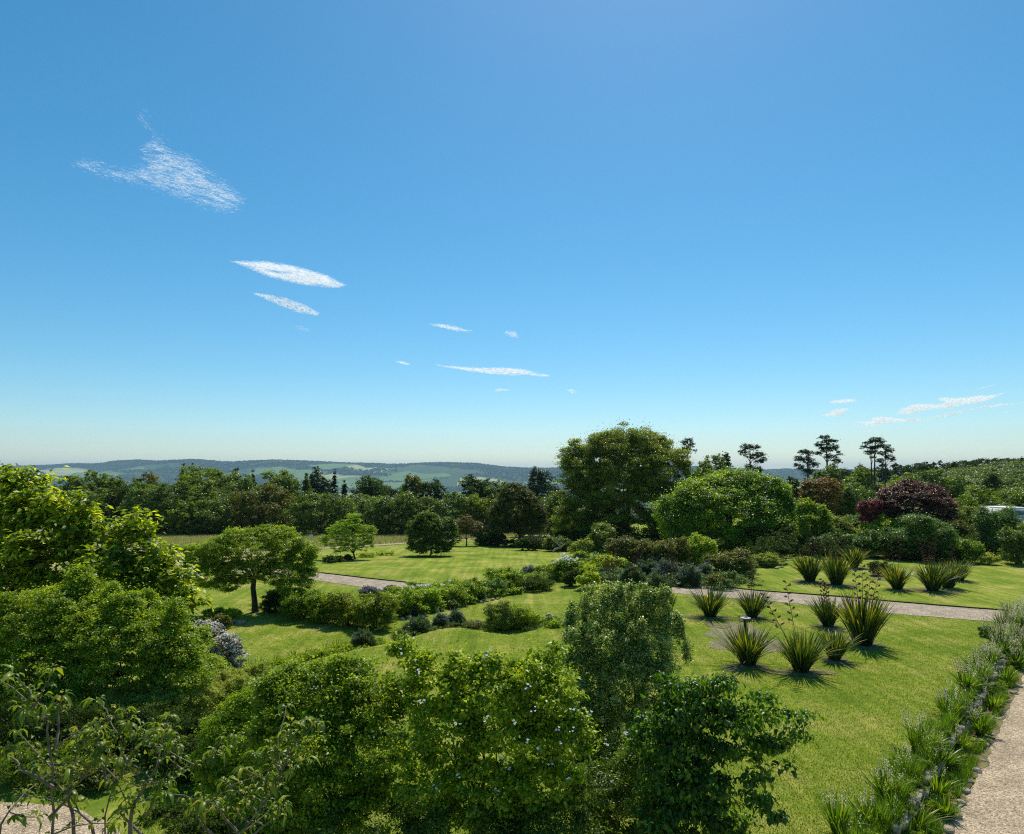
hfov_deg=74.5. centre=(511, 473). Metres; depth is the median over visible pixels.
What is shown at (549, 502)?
broadleaf tree
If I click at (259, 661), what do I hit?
leafy plant
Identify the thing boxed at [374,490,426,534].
broadleaf tree
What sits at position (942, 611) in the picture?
gravel path
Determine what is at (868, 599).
lawn edge
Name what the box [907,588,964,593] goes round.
soil patch
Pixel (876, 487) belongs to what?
broadleaf tree
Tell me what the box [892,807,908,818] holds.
border plant
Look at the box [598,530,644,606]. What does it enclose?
flax clump
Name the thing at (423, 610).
clipped ball
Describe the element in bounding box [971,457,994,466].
ridge tree
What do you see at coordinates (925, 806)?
border plant
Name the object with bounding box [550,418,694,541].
giant tree
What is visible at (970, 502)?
broadleaf tree
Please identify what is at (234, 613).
shrub
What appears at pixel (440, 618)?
lavender bush
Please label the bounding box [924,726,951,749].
iris clump
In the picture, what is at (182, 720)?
shrub
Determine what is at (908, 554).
shrub
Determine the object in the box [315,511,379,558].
maple tree
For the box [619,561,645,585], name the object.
lavender bush
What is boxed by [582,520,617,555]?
shrub
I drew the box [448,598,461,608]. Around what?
clipped ball
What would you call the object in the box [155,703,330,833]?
cherry tree
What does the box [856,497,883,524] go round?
smoke bush
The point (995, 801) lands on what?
gravel terrace
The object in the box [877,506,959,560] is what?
shrub
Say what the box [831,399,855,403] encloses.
cloud
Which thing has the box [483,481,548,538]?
round tree
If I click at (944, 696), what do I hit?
iris clump
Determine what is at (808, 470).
pine tree
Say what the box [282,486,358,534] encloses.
broadleaf tree
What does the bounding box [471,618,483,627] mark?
dry grass
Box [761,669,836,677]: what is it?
soil patch
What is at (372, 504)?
broadleaf tree
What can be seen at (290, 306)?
cloud
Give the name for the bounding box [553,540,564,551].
fallen branch
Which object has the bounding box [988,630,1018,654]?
iris clump
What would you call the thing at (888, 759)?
border plant
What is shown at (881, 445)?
pine tree
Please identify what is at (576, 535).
shade undergrowth
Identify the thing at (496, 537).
shrub
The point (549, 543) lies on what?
shrub
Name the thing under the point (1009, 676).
iris clump
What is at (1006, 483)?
slope tree
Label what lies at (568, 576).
shrub
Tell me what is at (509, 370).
cloud
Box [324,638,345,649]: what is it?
leafy plant
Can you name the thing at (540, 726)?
blossom shrub
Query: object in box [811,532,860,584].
flax clump
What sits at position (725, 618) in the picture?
soil patch
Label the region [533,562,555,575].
shrub
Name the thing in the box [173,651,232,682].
feathery bush
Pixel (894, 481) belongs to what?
broadleaf tree
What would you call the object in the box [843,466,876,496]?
broadleaf tree
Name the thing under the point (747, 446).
pine tree
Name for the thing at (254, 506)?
broadleaf tree
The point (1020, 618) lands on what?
iris clump
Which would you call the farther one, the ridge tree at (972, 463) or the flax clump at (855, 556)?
the ridge tree at (972, 463)
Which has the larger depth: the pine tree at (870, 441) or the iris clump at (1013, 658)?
the pine tree at (870, 441)
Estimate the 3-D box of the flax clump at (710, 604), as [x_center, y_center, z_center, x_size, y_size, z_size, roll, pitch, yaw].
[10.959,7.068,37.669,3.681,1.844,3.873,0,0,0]
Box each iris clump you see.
[812,784,869,833]
[837,788,888,821]
[848,753,915,800]
[875,742,927,763]
[891,705,949,752]
[906,794,958,832]
[922,688,970,710]
[923,763,963,798]
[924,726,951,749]
[925,791,964,818]
[935,734,966,767]
[946,656,986,688]
[950,723,976,750]
[951,648,999,671]
[958,700,1010,735]
[959,698,984,716]
[968,657,1003,678]
[975,642,1021,664]
[979,674,1003,692]
[980,617,1012,643]
[980,686,1013,709]
[986,606,1017,626]
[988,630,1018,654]
[995,598,1023,615]
[996,661,1020,681]
[1004,621,1023,639]
[1005,642,1023,668]
[1007,629,1023,659]
[1008,607,1023,626]
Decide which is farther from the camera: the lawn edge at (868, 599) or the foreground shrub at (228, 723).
the lawn edge at (868, 599)
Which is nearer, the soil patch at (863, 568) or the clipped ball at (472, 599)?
the clipped ball at (472, 599)
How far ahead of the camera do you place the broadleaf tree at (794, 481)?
116.86 m
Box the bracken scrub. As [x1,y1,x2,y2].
[810,459,1023,525]
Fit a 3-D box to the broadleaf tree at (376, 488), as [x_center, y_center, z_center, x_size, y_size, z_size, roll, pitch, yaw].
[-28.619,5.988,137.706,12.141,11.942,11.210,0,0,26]
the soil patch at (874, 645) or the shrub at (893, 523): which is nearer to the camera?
the soil patch at (874, 645)
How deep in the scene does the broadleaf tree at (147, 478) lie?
136.68 m
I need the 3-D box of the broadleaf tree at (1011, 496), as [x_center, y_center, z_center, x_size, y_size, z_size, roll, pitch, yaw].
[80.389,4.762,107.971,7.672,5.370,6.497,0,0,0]
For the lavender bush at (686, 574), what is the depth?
47.29 m
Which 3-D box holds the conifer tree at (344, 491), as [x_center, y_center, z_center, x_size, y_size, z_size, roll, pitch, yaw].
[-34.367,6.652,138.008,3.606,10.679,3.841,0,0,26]
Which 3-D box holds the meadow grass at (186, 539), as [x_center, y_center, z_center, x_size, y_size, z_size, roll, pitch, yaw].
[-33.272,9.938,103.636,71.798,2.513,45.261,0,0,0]
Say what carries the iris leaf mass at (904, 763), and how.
on the flower bed
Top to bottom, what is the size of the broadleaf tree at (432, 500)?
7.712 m
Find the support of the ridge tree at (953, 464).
on the ground at (1002, 581)
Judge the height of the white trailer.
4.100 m
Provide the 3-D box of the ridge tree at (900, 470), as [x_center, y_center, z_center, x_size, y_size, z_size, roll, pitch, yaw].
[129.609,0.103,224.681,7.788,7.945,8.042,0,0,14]
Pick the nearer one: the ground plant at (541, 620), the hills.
the ground plant at (541, 620)
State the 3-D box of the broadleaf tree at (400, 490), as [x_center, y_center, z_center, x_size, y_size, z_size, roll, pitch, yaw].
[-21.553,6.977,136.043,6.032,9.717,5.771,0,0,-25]
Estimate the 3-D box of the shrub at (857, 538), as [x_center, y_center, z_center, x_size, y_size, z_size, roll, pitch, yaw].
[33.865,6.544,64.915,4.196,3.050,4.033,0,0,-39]
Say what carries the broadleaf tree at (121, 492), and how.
on the ground at (1002, 581)
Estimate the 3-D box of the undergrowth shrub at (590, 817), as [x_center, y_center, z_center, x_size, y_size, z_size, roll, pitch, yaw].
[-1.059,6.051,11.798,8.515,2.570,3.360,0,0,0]
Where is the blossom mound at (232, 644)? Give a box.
[191,617,249,671]
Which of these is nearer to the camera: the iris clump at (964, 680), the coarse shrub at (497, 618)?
the iris clump at (964, 680)
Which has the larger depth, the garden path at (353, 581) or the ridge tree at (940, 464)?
the ridge tree at (940, 464)
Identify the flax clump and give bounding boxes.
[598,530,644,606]
[603,548,617,587]
[664,543,677,609]
[683,585,733,616]
[699,620,785,665]
[728,565,784,617]
[760,580,848,676]
[783,531,825,581]
[803,578,844,626]
[809,626,863,660]
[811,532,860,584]
[819,561,904,645]
[840,546,873,567]
[870,535,920,589]
[909,532,958,592]
[929,544,981,587]
[940,558,975,579]
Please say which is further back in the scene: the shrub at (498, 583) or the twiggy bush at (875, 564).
the twiggy bush at (875, 564)
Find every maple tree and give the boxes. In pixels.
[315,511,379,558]
[450,514,485,545]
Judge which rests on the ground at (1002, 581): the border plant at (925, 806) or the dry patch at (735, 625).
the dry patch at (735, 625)
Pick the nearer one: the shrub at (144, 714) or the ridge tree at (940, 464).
the shrub at (144, 714)
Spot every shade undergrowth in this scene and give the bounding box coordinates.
[473,536,592,551]
[542,526,811,552]
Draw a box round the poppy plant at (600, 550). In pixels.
[592,545,609,555]
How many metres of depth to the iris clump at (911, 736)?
19.27 m
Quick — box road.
[47,536,542,551]
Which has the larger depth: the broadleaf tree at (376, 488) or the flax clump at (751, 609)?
the broadleaf tree at (376, 488)
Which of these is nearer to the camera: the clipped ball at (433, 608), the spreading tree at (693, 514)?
the clipped ball at (433, 608)
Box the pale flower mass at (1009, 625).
[848,594,1023,830]
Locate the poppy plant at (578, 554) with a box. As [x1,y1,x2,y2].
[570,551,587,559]
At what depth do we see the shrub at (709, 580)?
46.51 m
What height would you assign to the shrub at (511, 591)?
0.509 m
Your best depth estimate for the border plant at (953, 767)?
18.80 m
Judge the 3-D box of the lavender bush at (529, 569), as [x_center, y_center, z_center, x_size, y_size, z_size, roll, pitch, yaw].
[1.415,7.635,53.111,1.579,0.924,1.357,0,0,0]
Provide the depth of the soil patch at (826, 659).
28.40 m
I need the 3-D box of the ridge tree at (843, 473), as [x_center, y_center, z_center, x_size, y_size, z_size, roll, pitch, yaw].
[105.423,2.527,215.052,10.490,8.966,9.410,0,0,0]
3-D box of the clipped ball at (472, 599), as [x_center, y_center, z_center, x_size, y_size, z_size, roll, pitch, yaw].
[-2.657,8.201,43.886,1.017,0.654,0.839,0,0,0]
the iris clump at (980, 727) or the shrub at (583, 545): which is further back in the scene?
the shrub at (583, 545)
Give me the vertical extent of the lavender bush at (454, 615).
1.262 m
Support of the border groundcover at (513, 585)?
on the ground at (1002, 581)
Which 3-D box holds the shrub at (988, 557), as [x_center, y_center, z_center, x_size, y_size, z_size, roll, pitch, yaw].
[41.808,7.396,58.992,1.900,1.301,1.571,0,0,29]
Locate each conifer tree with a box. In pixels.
[226,467,254,494]
[250,469,256,487]
[303,466,331,526]
[330,469,339,505]
[340,480,347,495]
[527,466,564,508]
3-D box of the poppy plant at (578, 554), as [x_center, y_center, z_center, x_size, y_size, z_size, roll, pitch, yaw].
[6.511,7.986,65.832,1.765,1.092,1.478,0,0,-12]
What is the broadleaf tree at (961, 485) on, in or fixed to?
on the ground at (1002, 581)
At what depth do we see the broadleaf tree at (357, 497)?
123.25 m
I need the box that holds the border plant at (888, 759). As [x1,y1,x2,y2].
[886,754,914,766]
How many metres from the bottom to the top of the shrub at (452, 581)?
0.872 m
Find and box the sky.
[0,0,1023,469]
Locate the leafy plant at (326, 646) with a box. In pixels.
[316,643,334,653]
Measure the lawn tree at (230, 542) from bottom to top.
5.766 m
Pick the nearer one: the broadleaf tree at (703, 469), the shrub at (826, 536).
the shrub at (826, 536)
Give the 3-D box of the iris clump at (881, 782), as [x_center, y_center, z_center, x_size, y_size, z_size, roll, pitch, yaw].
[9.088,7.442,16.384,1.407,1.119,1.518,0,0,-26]
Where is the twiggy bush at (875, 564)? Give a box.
[866,560,890,574]
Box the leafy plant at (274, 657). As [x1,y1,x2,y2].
[264,655,283,663]
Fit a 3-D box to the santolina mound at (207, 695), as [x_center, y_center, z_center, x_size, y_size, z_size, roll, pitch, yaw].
[-10.826,7.454,22.309,2.593,1.191,2.033,0,0,0]
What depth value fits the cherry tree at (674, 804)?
10.96 m
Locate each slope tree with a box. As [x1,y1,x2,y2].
[890,472,916,483]
[990,481,1016,489]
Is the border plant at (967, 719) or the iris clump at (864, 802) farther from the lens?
the border plant at (967, 719)
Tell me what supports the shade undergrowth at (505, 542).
on the ground at (1002, 581)
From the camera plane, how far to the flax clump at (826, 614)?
35.04 m
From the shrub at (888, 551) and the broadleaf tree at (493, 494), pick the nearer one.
the shrub at (888, 551)
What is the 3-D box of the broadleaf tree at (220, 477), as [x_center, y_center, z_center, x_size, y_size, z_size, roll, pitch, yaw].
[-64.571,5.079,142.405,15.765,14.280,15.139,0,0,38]
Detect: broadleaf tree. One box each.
[50,475,94,508]
[83,469,114,494]
[86,488,123,527]
[101,484,150,527]
[104,474,128,506]
[114,477,173,534]
[124,470,164,507]
[146,480,201,534]
[166,500,198,535]
[173,472,208,495]
[174,464,239,505]
[178,480,228,532]
[186,493,236,534]
[217,479,298,532]
[223,474,263,512]
[251,467,303,512]
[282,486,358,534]
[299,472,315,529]
[339,493,374,532]
[348,475,397,500]
[355,495,400,534]
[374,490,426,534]
[393,484,416,510]
[401,473,425,500]
[405,493,446,533]
[418,479,448,506]
[431,489,472,532]
[455,474,492,529]
[456,490,499,534]
[481,477,514,518]
[510,497,545,536]
[535,487,569,538]
[692,455,713,527]
[692,461,732,527]
[708,451,743,522]
[713,452,731,526]
[772,476,799,507]
[793,477,818,502]
[812,462,843,507]
[831,488,859,517]
[837,482,876,523]
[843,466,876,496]
[866,482,894,512]
[881,476,906,486]
[900,466,964,509]
[942,482,1016,509]
[945,476,966,500]
[953,492,978,510]
[981,473,1003,493]
[992,486,1023,506]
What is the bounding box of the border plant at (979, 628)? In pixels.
[975,625,991,636]
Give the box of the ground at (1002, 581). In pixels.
[0,475,1023,833]
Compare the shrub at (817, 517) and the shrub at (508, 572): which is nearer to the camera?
the shrub at (508, 572)
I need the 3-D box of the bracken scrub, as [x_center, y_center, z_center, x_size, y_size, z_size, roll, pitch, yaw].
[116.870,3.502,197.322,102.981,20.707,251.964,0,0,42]
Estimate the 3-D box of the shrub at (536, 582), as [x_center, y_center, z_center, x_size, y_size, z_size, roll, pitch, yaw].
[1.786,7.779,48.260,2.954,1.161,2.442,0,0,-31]
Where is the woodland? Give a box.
[0,459,870,494]
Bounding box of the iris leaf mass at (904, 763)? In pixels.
[825,597,1023,833]
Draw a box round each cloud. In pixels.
[76,136,245,211]
[229,260,347,287]
[255,293,317,315]
[431,323,469,331]
[439,365,550,376]
[823,408,848,416]
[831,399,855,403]
[849,416,927,426]
[899,391,1008,414]
[930,402,1023,418]
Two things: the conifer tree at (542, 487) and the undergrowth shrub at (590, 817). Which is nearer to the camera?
the undergrowth shrub at (590, 817)
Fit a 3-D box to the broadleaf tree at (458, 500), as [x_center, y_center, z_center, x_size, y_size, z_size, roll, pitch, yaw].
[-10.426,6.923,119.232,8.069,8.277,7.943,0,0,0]
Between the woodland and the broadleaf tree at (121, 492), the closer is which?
the broadleaf tree at (121, 492)
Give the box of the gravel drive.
[0,802,119,833]
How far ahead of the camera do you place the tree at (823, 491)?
79.18 m
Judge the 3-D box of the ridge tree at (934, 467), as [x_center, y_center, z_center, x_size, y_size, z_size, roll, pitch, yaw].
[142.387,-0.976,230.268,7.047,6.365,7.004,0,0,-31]
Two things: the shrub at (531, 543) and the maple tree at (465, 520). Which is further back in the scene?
the maple tree at (465, 520)
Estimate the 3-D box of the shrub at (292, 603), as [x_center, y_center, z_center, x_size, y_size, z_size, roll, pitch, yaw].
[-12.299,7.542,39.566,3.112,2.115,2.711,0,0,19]
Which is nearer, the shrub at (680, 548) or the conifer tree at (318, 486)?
the shrub at (680, 548)
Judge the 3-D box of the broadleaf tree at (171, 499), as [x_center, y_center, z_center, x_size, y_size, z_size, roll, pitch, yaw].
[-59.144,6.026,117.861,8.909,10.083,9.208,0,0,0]
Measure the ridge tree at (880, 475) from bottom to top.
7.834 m
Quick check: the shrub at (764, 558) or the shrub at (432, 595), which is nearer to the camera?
the shrub at (432, 595)
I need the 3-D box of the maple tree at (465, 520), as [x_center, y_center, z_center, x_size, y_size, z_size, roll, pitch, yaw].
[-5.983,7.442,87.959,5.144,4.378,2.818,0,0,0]
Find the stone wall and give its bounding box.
[890,627,1023,833]
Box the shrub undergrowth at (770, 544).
[745,519,1014,559]
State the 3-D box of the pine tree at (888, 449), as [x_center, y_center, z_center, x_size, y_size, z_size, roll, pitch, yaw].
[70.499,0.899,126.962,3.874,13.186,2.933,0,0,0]
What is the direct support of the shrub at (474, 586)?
on the ground at (1002, 581)
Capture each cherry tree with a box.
[0,664,238,833]
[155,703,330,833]
[620,669,826,833]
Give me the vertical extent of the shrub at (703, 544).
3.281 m
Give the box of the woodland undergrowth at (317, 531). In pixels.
[40,504,590,534]
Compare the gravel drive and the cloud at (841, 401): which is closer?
the gravel drive
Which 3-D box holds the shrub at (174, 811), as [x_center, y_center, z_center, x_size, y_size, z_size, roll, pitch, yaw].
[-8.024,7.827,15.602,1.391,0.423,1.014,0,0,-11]
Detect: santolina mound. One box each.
[100,681,182,717]
[151,681,224,716]
[198,666,256,705]
[231,661,277,683]
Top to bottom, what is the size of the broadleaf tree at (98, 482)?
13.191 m
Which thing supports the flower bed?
on the ground at (1002, 581)
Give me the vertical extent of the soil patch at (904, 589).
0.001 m
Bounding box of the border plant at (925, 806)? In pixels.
[919,805,936,814]
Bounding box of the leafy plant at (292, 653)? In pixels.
[286,649,303,660]
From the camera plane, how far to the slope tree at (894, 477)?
169.46 m
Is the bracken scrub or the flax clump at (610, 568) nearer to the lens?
the flax clump at (610, 568)
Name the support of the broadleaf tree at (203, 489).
on the ground at (1002, 581)
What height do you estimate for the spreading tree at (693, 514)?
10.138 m
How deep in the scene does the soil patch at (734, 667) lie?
27.67 m
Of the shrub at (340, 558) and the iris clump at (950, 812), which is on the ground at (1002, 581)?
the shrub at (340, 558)
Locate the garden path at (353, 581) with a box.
[161,560,426,589]
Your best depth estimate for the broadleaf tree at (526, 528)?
111.55 m
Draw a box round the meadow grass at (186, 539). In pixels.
[141,531,521,548]
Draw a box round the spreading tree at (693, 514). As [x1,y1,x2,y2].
[645,464,807,553]
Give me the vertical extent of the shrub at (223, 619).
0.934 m
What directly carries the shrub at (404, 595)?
on the ground at (1002, 581)
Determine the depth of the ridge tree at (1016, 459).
241.02 m
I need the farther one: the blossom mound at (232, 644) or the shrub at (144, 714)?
the blossom mound at (232, 644)
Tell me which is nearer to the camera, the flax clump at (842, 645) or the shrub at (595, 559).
the flax clump at (842, 645)
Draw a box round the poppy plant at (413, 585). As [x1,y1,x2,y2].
[381,578,450,593]
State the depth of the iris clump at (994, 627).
30.98 m
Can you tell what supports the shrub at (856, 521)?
on the ground at (1002, 581)
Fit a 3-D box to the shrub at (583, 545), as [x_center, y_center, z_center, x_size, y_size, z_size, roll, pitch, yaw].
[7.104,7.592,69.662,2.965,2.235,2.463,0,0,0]
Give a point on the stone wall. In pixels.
(898, 830)
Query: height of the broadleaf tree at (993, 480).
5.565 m
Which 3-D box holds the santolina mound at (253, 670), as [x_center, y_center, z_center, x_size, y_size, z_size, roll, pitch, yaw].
[-9.553,7.520,25.150,2.034,1.053,1.680,0,0,0]
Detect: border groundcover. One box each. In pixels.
[248,560,600,623]
[579,551,788,567]
[581,565,764,591]
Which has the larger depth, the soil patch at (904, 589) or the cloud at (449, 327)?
the cloud at (449, 327)
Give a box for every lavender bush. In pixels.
[348,628,376,645]
[357,584,380,594]
[379,585,399,592]
[400,613,434,634]
[405,602,421,614]
[430,608,449,628]
[447,604,465,625]
[475,589,485,599]
[521,565,534,574]
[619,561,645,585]
[637,554,658,575]
[646,571,672,590]
[651,554,681,580]
[674,561,702,585]
[697,560,713,575]
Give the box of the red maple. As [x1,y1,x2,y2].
[870,477,962,529]
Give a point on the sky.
(720, 224)
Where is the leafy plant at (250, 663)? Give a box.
[241,659,260,666]
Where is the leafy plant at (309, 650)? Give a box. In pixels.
[297,647,318,653]
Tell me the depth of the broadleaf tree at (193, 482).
133.78 m
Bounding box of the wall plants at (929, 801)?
[843,604,1023,833]
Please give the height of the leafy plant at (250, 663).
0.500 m
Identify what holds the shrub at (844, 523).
on the ground at (1002, 581)
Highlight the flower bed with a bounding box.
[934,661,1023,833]
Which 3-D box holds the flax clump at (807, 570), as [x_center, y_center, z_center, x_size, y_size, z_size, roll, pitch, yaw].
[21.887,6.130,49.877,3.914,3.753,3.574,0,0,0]
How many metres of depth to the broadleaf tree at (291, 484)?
134.06 m
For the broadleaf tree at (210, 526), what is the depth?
115.92 m
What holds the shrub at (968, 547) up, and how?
on the ground at (1002, 581)
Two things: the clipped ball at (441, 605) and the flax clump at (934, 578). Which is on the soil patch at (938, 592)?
the flax clump at (934, 578)
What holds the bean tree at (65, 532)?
on the ground at (1002, 581)
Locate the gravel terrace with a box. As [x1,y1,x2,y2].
[953,675,1023,833]
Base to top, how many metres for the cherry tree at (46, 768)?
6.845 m
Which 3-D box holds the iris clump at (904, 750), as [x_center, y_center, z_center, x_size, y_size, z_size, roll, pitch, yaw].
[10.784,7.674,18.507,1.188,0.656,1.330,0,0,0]
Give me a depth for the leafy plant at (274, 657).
29.92 m
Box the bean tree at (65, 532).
[0,458,216,677]
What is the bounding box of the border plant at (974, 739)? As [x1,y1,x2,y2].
[966,737,986,746]
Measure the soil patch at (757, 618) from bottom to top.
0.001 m
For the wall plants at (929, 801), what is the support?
on the flower bed
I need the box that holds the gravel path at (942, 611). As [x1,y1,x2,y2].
[671,585,1002,621]
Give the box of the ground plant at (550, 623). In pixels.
[543,619,561,626]
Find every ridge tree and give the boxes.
[836,467,853,479]
[854,463,877,481]
[873,467,893,482]
[890,462,912,480]
[903,463,930,474]
[920,461,938,471]
[937,460,946,470]
[942,461,968,470]
[956,460,978,466]
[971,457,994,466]
[993,458,1013,465]
[1007,456,1023,461]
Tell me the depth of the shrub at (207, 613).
38.01 m
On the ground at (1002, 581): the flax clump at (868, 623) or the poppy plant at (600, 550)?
the poppy plant at (600, 550)
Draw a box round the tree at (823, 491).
[797,477,844,523]
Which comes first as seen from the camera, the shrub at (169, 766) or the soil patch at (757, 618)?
the shrub at (169, 766)
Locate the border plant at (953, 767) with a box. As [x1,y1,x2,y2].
[942,764,961,773]
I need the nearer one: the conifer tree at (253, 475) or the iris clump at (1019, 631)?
the iris clump at (1019, 631)
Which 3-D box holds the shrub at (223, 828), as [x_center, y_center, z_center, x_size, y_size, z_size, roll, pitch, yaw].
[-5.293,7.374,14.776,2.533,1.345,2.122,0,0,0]
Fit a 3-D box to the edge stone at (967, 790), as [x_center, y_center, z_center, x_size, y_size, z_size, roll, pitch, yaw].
[12.070,8.465,17.949,0.262,0.144,0.197,0,0,-12]
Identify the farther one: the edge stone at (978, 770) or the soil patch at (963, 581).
the soil patch at (963, 581)
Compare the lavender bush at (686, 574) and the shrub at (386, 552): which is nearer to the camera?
the lavender bush at (686, 574)
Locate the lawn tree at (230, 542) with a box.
[179,522,322,612]
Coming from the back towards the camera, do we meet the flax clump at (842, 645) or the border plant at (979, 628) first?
the border plant at (979, 628)
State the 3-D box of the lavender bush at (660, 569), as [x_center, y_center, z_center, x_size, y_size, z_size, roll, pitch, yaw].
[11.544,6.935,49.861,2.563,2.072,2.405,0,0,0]
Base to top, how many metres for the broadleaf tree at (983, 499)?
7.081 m
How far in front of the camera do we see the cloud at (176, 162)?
8963.30 m
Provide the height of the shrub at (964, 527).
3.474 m
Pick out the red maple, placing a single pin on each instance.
(920, 494)
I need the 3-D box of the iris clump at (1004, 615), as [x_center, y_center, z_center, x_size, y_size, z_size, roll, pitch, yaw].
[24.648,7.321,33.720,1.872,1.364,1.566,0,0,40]
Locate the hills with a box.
[13,460,914,517]
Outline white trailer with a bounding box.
[982,506,1023,523]
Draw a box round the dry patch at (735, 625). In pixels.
[705,622,787,652]
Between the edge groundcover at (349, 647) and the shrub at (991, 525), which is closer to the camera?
the edge groundcover at (349, 647)
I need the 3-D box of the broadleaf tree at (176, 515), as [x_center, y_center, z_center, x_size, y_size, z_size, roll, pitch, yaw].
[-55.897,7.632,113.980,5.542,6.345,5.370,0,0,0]
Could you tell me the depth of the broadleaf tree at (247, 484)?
134.80 m
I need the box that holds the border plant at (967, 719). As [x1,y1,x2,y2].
[959,714,971,722]
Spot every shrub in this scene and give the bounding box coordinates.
[0,560,223,715]
[0,691,115,762]
[0,733,88,789]
[39,690,191,759]
[54,751,125,795]
[123,705,205,768]
[125,796,193,830]
[143,720,237,786]
[159,807,248,833]
[179,694,250,739]
[183,676,275,833]
[200,606,224,620]
[200,785,320,833]
[205,612,232,627]
[224,607,243,618]
[225,731,676,833]
[231,643,418,833]
[257,586,291,612]
[277,586,327,620]
[303,591,337,622]
[320,553,337,562]
[323,590,367,626]
[334,553,343,561]
[341,554,355,560]
[349,591,400,629]
[355,550,379,557]
[376,550,396,554]
[377,626,627,833]
[378,582,424,617]
[404,510,460,556]
[411,586,442,605]
[428,581,469,603]
[439,576,472,584]
[458,577,487,598]
[476,530,492,545]
[481,599,517,631]
[482,576,508,595]
[483,565,525,584]
[486,530,506,545]
[505,588,517,594]
[508,603,541,628]
[514,535,542,550]
[514,573,555,590]
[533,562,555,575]
[540,535,574,551]
[549,578,698,819]
[559,569,580,585]
[564,561,597,574]
[567,538,594,555]
[574,569,600,587]
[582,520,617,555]
[585,550,628,571]
[602,535,645,567]
[625,536,664,564]
[650,534,692,567]
[682,531,719,567]
[701,546,758,574]
[703,572,726,587]
[718,569,738,585]
[753,551,780,567]
[766,524,799,551]
[791,496,837,548]
[803,526,849,553]
[824,512,854,534]
[838,513,865,533]
[840,526,883,556]
[855,508,904,548]
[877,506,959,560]
[877,540,900,557]
[891,544,928,560]
[930,545,965,561]
[943,518,971,538]
[946,537,986,562]
[955,504,981,538]
[970,504,1023,554]
[978,550,1002,564]
[994,524,1023,564]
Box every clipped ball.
[417,605,430,615]
[429,603,439,612]
[434,599,446,609]
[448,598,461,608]
[457,598,468,605]
[466,595,477,603]
[516,586,523,593]
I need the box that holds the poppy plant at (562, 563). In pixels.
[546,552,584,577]
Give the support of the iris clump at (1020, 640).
on the flower bed
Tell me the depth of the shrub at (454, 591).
43.19 m
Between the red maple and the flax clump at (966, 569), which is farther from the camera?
the red maple
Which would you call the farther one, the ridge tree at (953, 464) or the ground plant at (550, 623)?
the ridge tree at (953, 464)
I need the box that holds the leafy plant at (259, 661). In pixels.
[248,656,269,665]
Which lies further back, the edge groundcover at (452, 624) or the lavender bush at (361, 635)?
the edge groundcover at (452, 624)
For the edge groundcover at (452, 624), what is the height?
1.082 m
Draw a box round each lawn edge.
[195,560,432,584]
[672,584,1003,610]
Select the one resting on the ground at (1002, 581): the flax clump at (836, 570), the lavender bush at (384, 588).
the lavender bush at (384, 588)
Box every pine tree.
[680,437,696,467]
[737,443,769,512]
[793,449,820,479]
[813,434,843,468]
[859,437,878,488]
[868,436,886,484]
[873,443,895,485]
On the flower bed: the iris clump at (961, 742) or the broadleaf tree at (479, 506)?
the iris clump at (961, 742)
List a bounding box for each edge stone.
[943,825,953,833]
[953,811,962,819]
[956,799,966,805]
[961,787,970,793]
[972,767,982,773]
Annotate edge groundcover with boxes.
[235,637,388,669]
[388,615,563,640]
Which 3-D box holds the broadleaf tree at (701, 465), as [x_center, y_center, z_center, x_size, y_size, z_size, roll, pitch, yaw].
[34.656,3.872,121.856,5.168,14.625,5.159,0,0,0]
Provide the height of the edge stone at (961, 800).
0.126 m
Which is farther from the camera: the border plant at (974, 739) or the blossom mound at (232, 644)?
the blossom mound at (232, 644)
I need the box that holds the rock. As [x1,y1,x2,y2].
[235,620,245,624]
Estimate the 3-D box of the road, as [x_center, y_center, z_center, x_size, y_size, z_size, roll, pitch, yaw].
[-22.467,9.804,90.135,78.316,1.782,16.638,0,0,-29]
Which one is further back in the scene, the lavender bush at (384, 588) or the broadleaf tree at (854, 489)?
the broadleaf tree at (854, 489)
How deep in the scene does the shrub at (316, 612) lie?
38.10 m
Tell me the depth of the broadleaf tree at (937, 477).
103.73 m
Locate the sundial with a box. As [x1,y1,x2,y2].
[740,616,750,635]
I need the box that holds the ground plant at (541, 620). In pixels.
[536,614,547,624]
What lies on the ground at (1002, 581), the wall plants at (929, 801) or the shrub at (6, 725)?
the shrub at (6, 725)
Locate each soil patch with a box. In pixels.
[683,615,732,620]
[704,622,731,627]
[720,662,768,671]
[738,614,765,621]
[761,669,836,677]
[792,579,828,584]
[810,622,849,631]
[816,583,858,587]
[820,655,854,666]
[847,567,868,570]
[847,636,884,649]
[870,573,905,580]
[888,587,912,591]
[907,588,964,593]
[957,580,979,583]
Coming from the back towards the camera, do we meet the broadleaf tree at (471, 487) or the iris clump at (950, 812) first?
the broadleaf tree at (471, 487)

